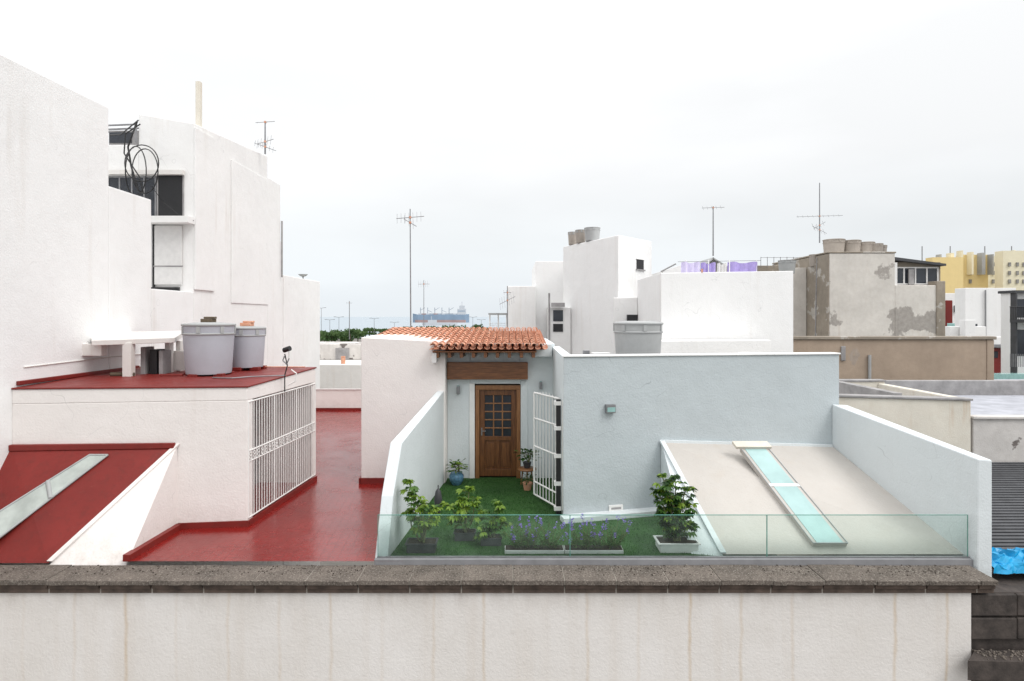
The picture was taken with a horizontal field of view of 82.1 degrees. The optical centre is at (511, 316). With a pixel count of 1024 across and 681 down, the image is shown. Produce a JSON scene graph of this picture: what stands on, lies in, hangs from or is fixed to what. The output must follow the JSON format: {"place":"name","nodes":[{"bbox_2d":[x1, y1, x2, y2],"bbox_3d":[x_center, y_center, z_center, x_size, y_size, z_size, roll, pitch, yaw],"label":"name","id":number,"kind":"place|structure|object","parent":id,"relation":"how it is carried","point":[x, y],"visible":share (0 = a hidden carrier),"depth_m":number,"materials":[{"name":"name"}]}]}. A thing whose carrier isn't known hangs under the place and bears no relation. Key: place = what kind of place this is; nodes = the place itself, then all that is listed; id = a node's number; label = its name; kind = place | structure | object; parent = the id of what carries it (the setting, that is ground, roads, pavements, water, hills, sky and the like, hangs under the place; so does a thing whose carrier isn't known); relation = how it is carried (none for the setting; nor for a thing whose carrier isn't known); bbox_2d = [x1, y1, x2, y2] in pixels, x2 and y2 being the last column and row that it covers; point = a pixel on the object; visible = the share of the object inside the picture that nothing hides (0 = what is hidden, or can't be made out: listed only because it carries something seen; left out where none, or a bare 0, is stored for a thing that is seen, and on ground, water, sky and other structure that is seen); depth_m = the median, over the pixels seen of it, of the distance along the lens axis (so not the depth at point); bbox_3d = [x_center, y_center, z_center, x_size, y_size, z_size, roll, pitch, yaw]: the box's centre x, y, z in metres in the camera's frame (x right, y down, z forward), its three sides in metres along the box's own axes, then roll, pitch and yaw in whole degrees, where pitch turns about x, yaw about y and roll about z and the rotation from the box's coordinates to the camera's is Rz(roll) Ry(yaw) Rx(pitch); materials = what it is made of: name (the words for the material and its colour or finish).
{"place":"outdoors","nodes":[
{"label":"outdoors","id":0,"kind":"place"},
{"bbox_2d":[0,449,168,562],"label":"slope","id":1,"kind":"structure","parent":0,"point":[48,530],"depth_m":9.32,"materials":[{"name":"red paint"}]},
{"bbox_2d":[0,454,107,537],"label":"frame","id":2,"kind":"object","parent":1,"relation":"on","point":[50,495],"visible":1,"depth_m":9.28,"materials":[{"name":"metal"}]},
{"bbox_2d":[0,455,108,537],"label":"skylight pane","id":3,"kind":"object","parent":1,"relation":"attached to","point":[16,512],"visible":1,"depth_m":9.19,"materials":[{"name":"clear glass"}]},
{"bbox_2d":[131,410,383,560],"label":"red tiled terrace floor","id":4,"kind":"structure","parent":0,"point":[331,512],"depth_m":10.18,"materials":[{"name":"tile"}]},
{"bbox_2d":[47,444,179,565],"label":"side wall","id":5,"kind":"structure","parent":4,"relation":"on","point":[140,510],"depth_m":9.17,"materials":[{"name":"white paint"}]},
{"bbox_2d":[8,443,175,450],"bbox_3d":[-6.962,2.160,9.785,2.559,0.120,0.079,0,0,-7],"label":"top flashing","id":6,"kind":"object","parent":5,"relation":"on","point":[51,447],"visible":1,"depth_m":9.74,"materials":[{"name":"red paint"}]},
{"bbox_2d":[123,524,180,561],"bbox_3d":[-5.668,3.560,9.340,0.105,0.100,1.363,0,0,1],"label":"red skirting","id":7,"kind":"object","parent":5,"relation":"attached to","point":[130,555],"visible":1,"depth_m":9.16,"materials":[{"name":"paint"}]},
{"bbox_2d":[11,365,316,528],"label":"outbuilding","id":8,"kind":"structure","parent":4,"relation":"on","point":[237,439],"depth_m":10.04,"materials":[{"name":"white paint"}]},
{"bbox_2d":[82,331,184,376],"bbox_3d":[-7.715,0.736,11.856,2.774,0.869,1.704,0,0,0],"label":"concrete bench","id":9,"kind":"object","parent":8,"relation":"on","point":[163,362],"visible":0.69,"depth_m":11.60,"materials":[{"name":"white paint"}]},
{"bbox_2d":[181,317,235,376],"bbox_3d":[-5.980,0.585,11.600,0.974,1.170,0.973,0,0,0],"label":"water tank","id":10,"kind":"object","parent":8,"relation":"on","point":[208,345],"visible":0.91,"depth_m":11.24,"materials":[{"name":"grey plastic"}]},
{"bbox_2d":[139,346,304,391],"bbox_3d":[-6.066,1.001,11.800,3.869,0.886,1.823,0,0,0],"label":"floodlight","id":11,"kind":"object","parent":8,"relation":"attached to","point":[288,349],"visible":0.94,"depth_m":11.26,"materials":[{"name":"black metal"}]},
{"bbox_2d":[232,321,266,370],"bbox_3d":[-5.605,0.605,12.450,0.743,1.030,0.738,0,0,0],"label":"water tank","id":12,"kind":"object","parent":8,"relation":"on","point":[249,344],"visible":0.79,"depth_m":12.18,"materials":[{"name":"plastic"}]},
{"bbox_2d":[316,390,360,407],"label":"wall","id":13,"kind":"structure","parent":4,"relation":"on","point":[338,398],"depth_m":22.62,"materials":[{"name":"white paint"}]},
{"bbox_2d":[316,389,360,409],"bbox_3d":[-5.610,3.185,22.595,5.220,0.830,0.049,0,0,0],"label":"skirting","id":14,"kind":"object","parent":13,"relation":"attached to","point":[338,408],"depth_m":22.57,"materials":[{"name":"red paint"}]},
{"bbox_2d":[359,476,384,483],"bbox_3d":[-2.600,3.540,14.325,1.400,0.120,3.350,0,0,0],"label":"red skirting","id":15,"kind":"object","parent":4,"relation":"on","point":[371,480],"visible":0.36,"depth_m":12.65,"materials":[{"name":"paint"}]},
{"bbox_2d":[375,391,443,557],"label":"wall","id":16,"kind":"structure","parent":4,"relation":"on","point":[416,452],"depth_m":10.11,"materials":[{"name":"white paint"}]},
{"bbox_2d":[361,332,554,482],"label":"walls","id":17,"kind":"structure","parent":4,"relation":"on","point":[404,380],"depth_m":12.70,"materials":[{"name":"white paint"}]},
{"bbox_2d":[456,385,459,393],"bbox_3d":[-1.194,1.623,13.050,0.070,0.195,0.099,0,0,0],"label":"wall lamp","id":18,"kind":"object","parent":17,"relation":"attached to","point":[457,389],"visible":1,"depth_m":13.00,"materials":[{"name":"grey metal"}]},
{"bbox_2d":[432,350,536,379],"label":"wooden lintel and rafters","id":19,"kind":"structure","parent":17,"relation":"attached to","point":[487,370],"depth_m":12.92,"materials":[{"name":"brown wood"}]},
{"bbox_2d":[429,331,544,349],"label":"roof deck","id":20,"kind":"structure","parent":17,"relation":"on","point":[490,348],"depth_m":12.60,"materials":[{"name":"ceramic"}]},
{"bbox_2d":[377,327,547,348],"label":"terracotta tiles","id":21,"kind":"object","parent":20,"relation":"on","point":[467,338],"visible":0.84,"depth_m":14.03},
{"bbox_2d":[475,385,520,477],"bbox_3d":[-0.313,2.564,13.143,1.004,2.072,0.155,0,0,0],"label":"door frame","id":22,"kind":"object","parent":17,"relation":"attached to","point":[478,388],"visible":1,"depth_m":13.07,"materials":[{"name":"wood"}]},
{"bbox_2d":[480,390,515,475],"bbox_3d":[-0.313,2.597,13.126,0.814,1.927,0.089,0,0,0],"label":"wooden door","id":23,"kind":"structure","parent":22,"relation":"attached to","point":[497,431],"depth_m":13.13,"materials":[{"name":"brown wood"}]},
{"bbox_2d":[469,381,527,477],"bbox_3d":[-0.298,2.513,13.085,1.295,2.174,0.027,0,0,0],"label":"door casing","id":24,"kind":"object","parent":17,"relation":"attached to","point":[524,414],"depth_m":13.07,"materials":[{"name":"paint"}]},
{"bbox_2d":[320,338,360,341],"bbox_3d":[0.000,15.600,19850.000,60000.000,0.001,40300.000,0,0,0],"label":"ground","id":25,"kind":"structure","parent":0,"point":[355,340],"depth_m":384.67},
{"bbox_2d":[0,54,319,565],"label":"walls","id":26,"kind":"structure","parent":25,"relation":"on","point":[75,251],"depth_m":11.53,"materials":[{"name":"white paint"}]},
{"bbox_2d":[108,123,194,290],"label":"windows and ledges","id":27,"kind":"structure","parent":26,"relation":"on","point":[167,255],"depth_m":15.15,"materials":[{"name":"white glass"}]},
{"bbox_2d":[109,120,193,220],"bbox_3d":[-8.971,-3.693,14.709,1.787,2.468,0.659,0,0,-29],"label":"cable coil","id":28,"kind":"object","parent":27,"relation":"on","point":[129,159],"visible":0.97,"depth_m":14.59,"materials":[{"name":"black rubber"}]},
{"bbox_2d":[23,221,282,367],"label":"pipes","id":29,"kind":"object","parent":26,"relation":"attached to","point":[175,350],"visible":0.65,"depth_m":12.27,"materials":[{"name":"white paint"}]},
{"bbox_2d":[195,81,201,126],"bbox_3d":[-8.560,-5.709,16.065,0.124,1.418,0.130,0,0,0],"label":"flue pipe","id":30,"kind":"object","parent":26,"relation":"attached to","point":[198,103],"visible":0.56,"depth_m":16.00,"materials":[{"name":"metal"}]},
{"bbox_2d":[194,127,267,304],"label":"wall pilasters","id":31,"kind":"object","parent":26,"relation":"attached to","point":[249,236],"depth_m":17.49,"materials":[{"name":"white paint"}]},
{"bbox_2d":[255,121,275,153],"bbox_3d":[-7.980,-5.789,19.000,0.782,1.064,0.169,0,0,11],"label":"tv antenna","id":32,"kind":"object","parent":26,"relation":"attached to","point":[264,145],"visible":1,"depth_m":18.98,"materials":[{"name":"grey metal"}]},
{"bbox_2d":[320,324,488,341],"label":"distant trees","id":33,"kind":"object","parent":25,"relation":"on","point":[337,334],"visible":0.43,"depth_m":201.60,"materials":[{"name":"green plant"}]},
{"bbox_2d":[0,593,970,680],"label":"facade wall","id":34,"kind":"structure","parent":25,"relation":"on","point":[485,636],"depth_m":8.25,"materials":[{"name":"paint"}]},
{"bbox_2d":[0,585,995,592],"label":"coping moulding","id":35,"kind":"object","parent":34,"relation":"on","point":[488,589],"visible":0.47,"depth_m":8.21,"materials":[{"name":"stone"}]},
{"bbox_2d":[0,565,997,585],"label":"coping stones","id":36,"kind":"object","parent":34,"relation":"on","point":[496,576],"visible":0.98,"depth_m":8.30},
{"bbox_2d":[0,564,973,575],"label":"coping grit","id":37,"kind":"object","parent":36,"relation":"on","point":[928,569],"visible":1,"depth_m":8.46,"materials":[{"name":"gravel"}]},
{"bbox_2d":[374,514,972,566],"bbox_3d":[2.380,3.368,8.729,8.820,0.864,0.143,0,0,0],"label":"glass railing","id":38,"kind":"object","parent":36,"relation":"on","point":[674,560],"visible":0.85,"depth_m":8.66,"materials":[{"name":"clear glass"}]},
{"bbox_2d":[48,566,979,592],"bbox_3d":[-3.647,3.761,8.400,20.706,0.191,0.500,0,0,0],"label":"coping joint mortar","id":39,"kind":"object","parent":34,"relation":"on","point":[513,585],"visible":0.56,"depth_m":8.21,"materials":[{"name":"concrete"}]},
{"bbox_2d":[968,649,1023,680],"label":"street corner cornice","id":40,"kind":"structure","parent":34,"relation":"attached to","point":[995,665],"depth_m":7.99,"materials":[{"name":"concrete"}]},
{"bbox_2d":[488,313,506,330],"bbox_3d":[-0.700,7.708,31.900,1.000,15.783,4.200,0,0,0],"label":"roof terrace pergola","id":41,"kind":"object","parent":25,"relation":"on","point":[489,314],"visible":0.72,"depth_m":29.97,"materials":[{"name":"white paint"}]},
{"bbox_2d":[508,235,651,353],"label":"white apartment block","id":42,"kind":"structure","parent":25,"relation":"on","point":[579,298],"depth_m":24.05,"materials":[{"name":"paint"}]},
{"bbox_2d":[499,286,513,326],"bbox_3d":[-0.201,-0.360,24.003,0.690,1.787,0.236,0,0,11],"label":"tv antenna","id":43,"kind":"object","parent":42,"relation":"attached to","point":[507,292],"visible":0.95,"depth_m":23.98,"materials":[{"name":"grey metal"}]},
{"bbox_2d":[568,231,576,244],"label":"water tank","id":44,"kind":"object","parent":42,"relation":"on","point":[571,238],"visible":0.77,"depth_m":25.04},
{"bbox_2d":[575,229,584,243],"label":"water tank","id":45,"kind":"object","parent":42,"relation":"on","point":[580,235],"visible":0.81,"depth_m":24.42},
{"bbox_2d":[584,227,599,241],"bbox_3d":[3.280,-3.360,24.000,0.666,0.560,0.666,0,0,0],"label":"water tank","id":46,"kind":"object","parent":42,"relation":"on","point":[592,233],"visible":0.96,"depth_m":23.75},
{"bbox_2d":[551,258,645,331],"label":"windows","id":47,"kind":"structure","parent":42,"relation":"in","point":[557,314],"depth_m":24.70,"materials":[{"name":"black glass"}]},
{"bbox_2d":[637,269,792,353],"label":"white flat roof house","id":48,"kind":"structure","parent":25,"relation":"on","point":[714,312],"depth_m":18.29,"materials":[{"name":"paint"}]},
{"bbox_2d":[681,260,760,272],"bbox_3d":[7.761,-1.713,22.015,3.105,0.827,0.148,0,0,0],"label":"laundry line","id":49,"kind":"object","parent":48,"relation":"on","point":[687,267],"visible":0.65,"depth_m":22.00,"materials":[{"name":"purple fabric"}]},
{"bbox_2d":[715,252,895,335],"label":"side walls","id":50,"kind":"structure","parent":25,"relation":"on","point":[804,284],"depth_m":29.63,"materials":[{"name":"paint"}]},
{"bbox_2d":[778,259,795,273],"bbox_3d":[13.566,-2.460,29.000,0.832,0.680,0.832,0,0,0],"label":"rooftop tank","id":51,"kind":"object","parent":50,"relation":"on","point":[787,265],"visible":0.91,"depth_m":28.68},
{"bbox_2d":[761,257,816,335],"bbox_3d":[14.329,-0.275,29.991,2.432,5.750,2.040,0,0,0],"label":"railing","id":52,"kind":"object","parent":50,"relation":"on","point":[816,283],"visible":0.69,"depth_m":29.07,"materials":[{"name":"grey metal"}]},
{"bbox_2d":[809,254,814,266],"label":"rooftop tank","id":53,"kind":"object","parent":50,"relation":"on","point":[811,259],"visible":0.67,"depth_m":29.26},
{"bbox_2d":[797,183,842,242],"bbox_3d":[15.177,-5.123,29.000,2.103,2.964,0.161,0,0,11],"label":"tv antenna","id":54,"kind":"object","parent":50,"relation":"on","point":[819,216],"visible":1,"depth_m":28.98,"materials":[{"name":"grey metal"}]},
{"bbox_2d":[829,253,944,335],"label":"front walls","id":55,"kind":"structure","parent":25,"relation":"on","point":[868,296],"depth_m":28.00,"materials":[{"name":"paint"}]},
{"bbox_2d":[822,238,845,251],"bbox_3d":[16.291,-3.480,29.748,1.040,0.880,1.040,0,0,0],"label":"rooftop tank","id":56,"kind":"object","parent":55,"relation":"on","point":[834,245],"visible":0.88,"depth_m":29.35,"materials":[{"name":"plastic"}]},
{"bbox_2d":[844,239,861,251],"bbox_3d":[17.176,-3.455,29.718,0.874,0.830,0.874,0,0,0],"label":"rooftop tank","id":57,"kind":"object","parent":55,"relation":"on","point":[853,245],"visible":0.65,"depth_m":29.37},
{"bbox_2d":[861,241,874,251],"bbox_3d":[17.864,-3.405,29.677,0.832,0.730,0.832,0,0,0],"label":"rooftop tank","id":58,"kind":"object","parent":55,"relation":"on","point":[866,246],"visible":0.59,"depth_m":29.32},
{"bbox_2d":[873,243,883,251],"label":"rooftop tank","id":59,"kind":"object","parent":55,"relation":"on","point":[877,247],"visible":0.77,"depth_m":29.20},
{"bbox_2d":[895,257,945,284],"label":"rooftop sunroom","id":60,"kind":"structure","parent":55,"relation":"on","point":[913,272],"depth_m":28.58,"materials":[{"name":"white glass"}]},
{"bbox_2d":[971,575,1023,680],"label":"side stone pier","id":61,"kind":"structure","parent":25,"relation":"on","point":[997,619],"depth_m":8.26,"materials":[{"name":"stone"}]},
{"bbox_2d":[832,404,991,576],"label":"wall","id":62,"kind":"structure","parent":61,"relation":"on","point":[914,472],"depth_m":9.45,"materials":[{"name":"white paint"}]},
{"bbox_2d":[998,290,1023,372],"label":"balcony house","id":63,"kind":"structure","parent":25,"relation":"on","point":[1012,331],"depth_m":25.99,"materials":[{"name":"white paint"}]},
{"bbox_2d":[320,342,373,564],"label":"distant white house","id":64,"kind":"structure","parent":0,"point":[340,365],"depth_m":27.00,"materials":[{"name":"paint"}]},
{"bbox_2d":[349,301,349,339],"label":"tv antenna","id":65,"kind":"object","parent":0,"point":[349,320],"visible":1,"depth_m":59.97,"materials":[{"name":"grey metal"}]},
{"bbox_2d":[396,209,423,326],"bbox_3d":[-2.950,-1.369,17.001,0.858,3.495,0.152,0,0,11],"label":"tv antenna","id":66,"kind":"object","parent":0,"point":[410,217],"visible":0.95,"depth_m":16.98,"materials":[{"name":"grey metal"}]},
{"bbox_2d":[320,317,505,337],"bbox_3d":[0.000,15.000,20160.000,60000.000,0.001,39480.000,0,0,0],"label":"sea","id":67,"kind":"structure","parent":0,"point":[342,323],"depth_m":1289.65,"materials":[{"name":"grey liquid"}]},
{"bbox_2d":[422,316,456,324],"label":"tug boat","id":68,"kind":"object","parent":67,"relation":"on","point":[432,322],"visible":0.97,"depth_m":1000.46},
{"bbox_2d":[413,306,468,322],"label":"cargo ship","id":69,"kind":"object","parent":67,"relation":"on","point":[460,316],"visible":0.99,"depth_m":1500.00},
{"bbox_2d":[0,0,1023,316],"label":"sky","id":70,"kind":"structure","parent":0,"point":[513,127],"materials":[{"name":"white"}]},
{"bbox_2d":[390,477,777,555],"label":"artificial grass lawn","id":71,"kind":"structure","parent":0,"point":[516,498],"depth_m":10.09,"materials":[{"name":"plastic"}]},
{"bbox_2d":[399,478,443,552],"bbox_3d":[-1.453,3.051,9.097,0.787,1.088,0.473,0,0,24],"label":"potted shrub","id":72,"kind":"object","parent":71,"relation":"on","point":[423,544],"visible":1,"depth_m":9.02,"materials":[{"name":"green plant"}]},
{"bbox_2d":[434,485,441,515],"bbox_3d":[-1.331,3.320,10.600,0.150,0.560,0.150,0,0,0],"label":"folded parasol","id":73,"kind":"object","parent":71,"relation":"on","point":[438,498],"visible":0.69,"depth_m":10.55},
{"bbox_2d":[446,458,467,485],"bbox_3d":[-1.180,3.323,12.589,0.523,0.554,0.529,0,0,0],"label":"potted plant","id":74,"kind":"object","parent":71,"relation":"on","point":[456,477],"visible":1,"depth_m":12.52,"materials":[{"name":"green plant"}]},
{"bbox_2d":[439,486,484,540],"bbox_3d":[-0.810,3.176,9.521,0.793,0.837,0.533,0,0,0],"label":"potted shrub","id":75,"kind":"object","parent":71,"relation":"on","point":[465,533],"visible":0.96,"depth_m":9.43,"materials":[{"name":"green plant"}]},
{"bbox_2d":[473,498,511,545],"bbox_3d":[-0.303,3.256,9.272,0.647,0.677,0.516,0,0,0],"label":"potted shrub","id":76,"kind":"object","parent":71,"relation":"on","point":[487,538],"visible":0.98,"depth_m":9.21,"materials":[{"name":"green plant"}]},
{"bbox_2d":[518,466,535,484],"bbox_3d":[0.319,3.409,12.500,0.400,0.387,0.400,0,0,0],"label":"round side table","id":77,"kind":"object","parent":71,"relation":"on","point":[523,469],"visible":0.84,"depth_m":12.45,"materials":[{"name":"brown wood"}]},
{"bbox_2d":[514,448,539,467],"bbox_3d":[0.312,3.009,12.513,0.546,0.410,0.519,0,0,42],"label":"potted plant","id":78,"kind":"object","parent":77,"relation":"on","point":[527,464],"visible":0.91,"depth_m":12.46,"materials":[{"name":"green plant"}]},
{"bbox_2d":[519,473,536,490],"bbox_3d":[0.348,3.400,12.177,0.432,0.390,0.484,0,0,0],"label":"potted plant","id":79,"kind":"object","parent":71,"relation":"on","point":[527,484],"visible":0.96,"depth_m":12.14,"materials":[{"name":"green plant"}]},
{"bbox_2d":[503,515,567,553],"bbox_3d":[0.364,3.328,9.002,1.005,0.532,0.353,0,0,0],"label":"lavender planter","id":80,"kind":"object","parent":71,"relation":"on","point":[518,547],"visible":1,"depth_m":8.96,"materials":[{"name":"green plant"}]},
{"bbox_2d":[533,392,562,515],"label":"white metal gate","id":81,"kind":"structure","parent":71,"relation":"on","point":[557,457],"depth_m":10.95,"materials":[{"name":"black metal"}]},
{"bbox_2d":[562,515,631,553],"bbox_3d":[1.304,3.327,9.001,1.074,0.534,0.378,0,0,0],"label":"lavender planter","id":82,"kind":"object","parent":71,"relation":"on","point":[598,547],"visible":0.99,"depth_m":8.97,"materials":[{"name":"green plant"}]},
{"bbox_2d":[560,507,656,523],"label":"base kerb","id":83,"kind":"structure","parent":71,"relation":"on","point":[578,519],"depth_m":10.45,"materials":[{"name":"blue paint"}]},
{"bbox_2d":[649,473,700,552],"bbox_3d":[2.530,3.020,9.129,0.769,1.150,0.574,0,0,0],"label":"potted bush","id":84,"kind":"object","parent":71,"relation":"on","point":[675,540],"visible":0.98,"depth_m":9.05,"materials":[{"name":"green plant"}]},
{"bbox_2d":[552,346,838,513],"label":"walls","id":85,"kind":"structure","parent":71,"relation":"on","point":[611,459],"depth_m":10.88,"materials":[{"name":"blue paint"}]},
{"bbox_2d":[583,350,610,353],"bbox_3d":[1.871,0.945,13.050,0.616,0.409,0.300,0,0,0],"label":"roof hatch","id":86,"kind":"object","parent":85,"relation":"on","point":[586,351],"visible":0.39,"depth_m":12.90,"materials":[{"name":"white paint"}]},
{"bbox_2d":[605,404,615,412],"bbox_3d":[1.768,1.654,10.562,0.177,0.152,0.094,0,0,-14],"label":"wall light","id":87,"kind":"object","parent":85,"relation":"attached to","point":[610,408],"visible":1,"depth_m":10.52,"materials":[{"name":"grey metal"}]},
{"bbox_2d":[609,504,622,510],"bbox_3d":[1.878,3.460,10.620,0.267,0.106,0.034,0,0,-14],"label":"vent grille","id":88,"kind":"object","parent":85,"relation":"attached to","point":[615,507],"visible":1,"depth_m":10.61,"materials":[{"name":"white paint"}]},
{"bbox_2d":[613,321,662,353],"bbox_3d":[2.659,0.605,12.400,1.040,1.030,1.040,0,0,0],"label":"water tank","id":89,"kind":"object","parent":85,"relation":"on","point":[638,337],"visible":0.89,"depth_m":11.98,"materials":[{"name":"plastic"}]},
{"bbox_2d":[562,352,840,356],"bbox_3d":[3.714,0.721,11.202,5.870,0.071,0.269,0,0,-14],"label":"parapet cap","id":90,"kind":"object","parent":85,"relation":"on","point":[690,354],"visible":1,"depth_m":11.06,"materials":[{"name":"white paint"}]},
{"bbox_2d":[652,257,722,275],"bbox_3d":[7.602,-1.437,25.485,2.818,2.080,2.030,0,0,0],"label":"rooftop gable shelter","id":91,"kind":"object","parent":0,"point":[677,269],"visible":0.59,"depth_m":24.50,"materials":[{"name":"white paint"}]},
{"bbox_2d":[702,206,722,255],"bbox_3d":[8.521,-3.639,24.900,0.903,2.132,0.088,0,0,11],"label":"tv antenna","id":92,"kind":"object","parent":91,"relation":"on","point":[713,207],"visible":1,"depth_m":24.88,"materials":[{"name":"grey metal"}]},
{"bbox_2d":[666,443,962,553],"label":"slope","id":93,"kind":"structure","parent":0,"point":[723,478],"depth_m":9.67,"materials":[{"name":"paint"}]},
{"bbox_2d":[660,440,832,555],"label":"edge trim","id":94,"kind":"structure","parent":93,"relation":"attached to","point":[707,538],"depth_m":9.79,"materials":[{"name":"white paint"}]},
{"bbox_2d":[732,441,847,543],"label":"frame","id":95,"kind":"structure","parent":93,"relation":"on","point":[741,445],"depth_m":10.19,"materials":[{"name":"white paint"}]},
{"bbox_2d":[740,449,846,545],"bbox_3d":[4.604,2.933,9.774,0.519,1.145,1.925,0,0,-15],"label":"skylight","id":96,"kind":"object","parent":93,"relation":"on","point":[794,499],"visible":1,"depth_m":9.60,"materials":[{"name":"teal glass"}]},
{"bbox_2d":[777,379,972,555],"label":"cream parapet house","id":97,"kind":"structure","parent":0,"point":[943,418],"depth_m":13.00,"materials":[{"name":"paint"}]},
{"bbox_2d":[793,340,993,379],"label":"wall","id":98,"kind":"structure","parent":0,"point":[932,359],"depth_m":20.00,"materials":[{"name":"paint"}]},
{"bbox_2d":[793,336,996,378],"bbox_3d":[12.925,1.635,20.130,7.050,1.930,0.460,0,0,0],"label":"coping","id":99,"kind":"object","parent":98,"relation":"on","point":[843,353],"visible":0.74,"depth_m":19.94,"materials":[{"name":"concrete"}]},
{"bbox_2d":[835,554,1023,574],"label":"parapet wall","id":100,"kind":"structure","parent":0,"point":[993,573],"depth_m":11.08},
{"bbox_2d":[992,462,1023,567],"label":"ribbed sheet","id":101,"kind":"object","parent":100,"relation":"on","point":[1008,505],"visible":0.14,"depth_m":10.83,"materials":[{"name":"metal"}]},
{"bbox_2d":[992,547,1023,573],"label":"blue tarpaulin","id":102,"kind":"object","parent":101,"relation":"on","point":[1008,561],"visible":0.69,"depth_m":8.73,"materials":[{"name":"plastic"}]},
{"bbox_2d":[885,380,1023,461],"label":"rough white building","id":103,"kind":"structure","parent":0,"point":[997,420],"depth_m":14.22,"materials":[{"name":"grey paint"}]},
{"bbox_2d":[922,246,1023,292],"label":"yellow apartment building","id":104,"kind":"structure","parent":0,"point":[1002,269],"depth_m":88.00,"materials":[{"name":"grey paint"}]},
{"bbox_2d":[922,246,1023,282],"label":"windows and rooftop sheds","id":105,"kind":"structure","parent":104,"relation":"in","point":[970,255],"depth_m":89.25,"materials":[{"name":"paint"}]},
{"bbox_2d":[945,288,1015,336],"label":"white terrace house","id":106,"kind":"structure","parent":0,"point":[972,311],"depth_m":42.00,"materials":[{"name":"paint"}]},
{"bbox_2d":[994,337,1023,379],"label":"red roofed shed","id":107,"kind":"structure","parent":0,"point":[998,375],"depth_m":29.60,"materials":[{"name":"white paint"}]}
]}

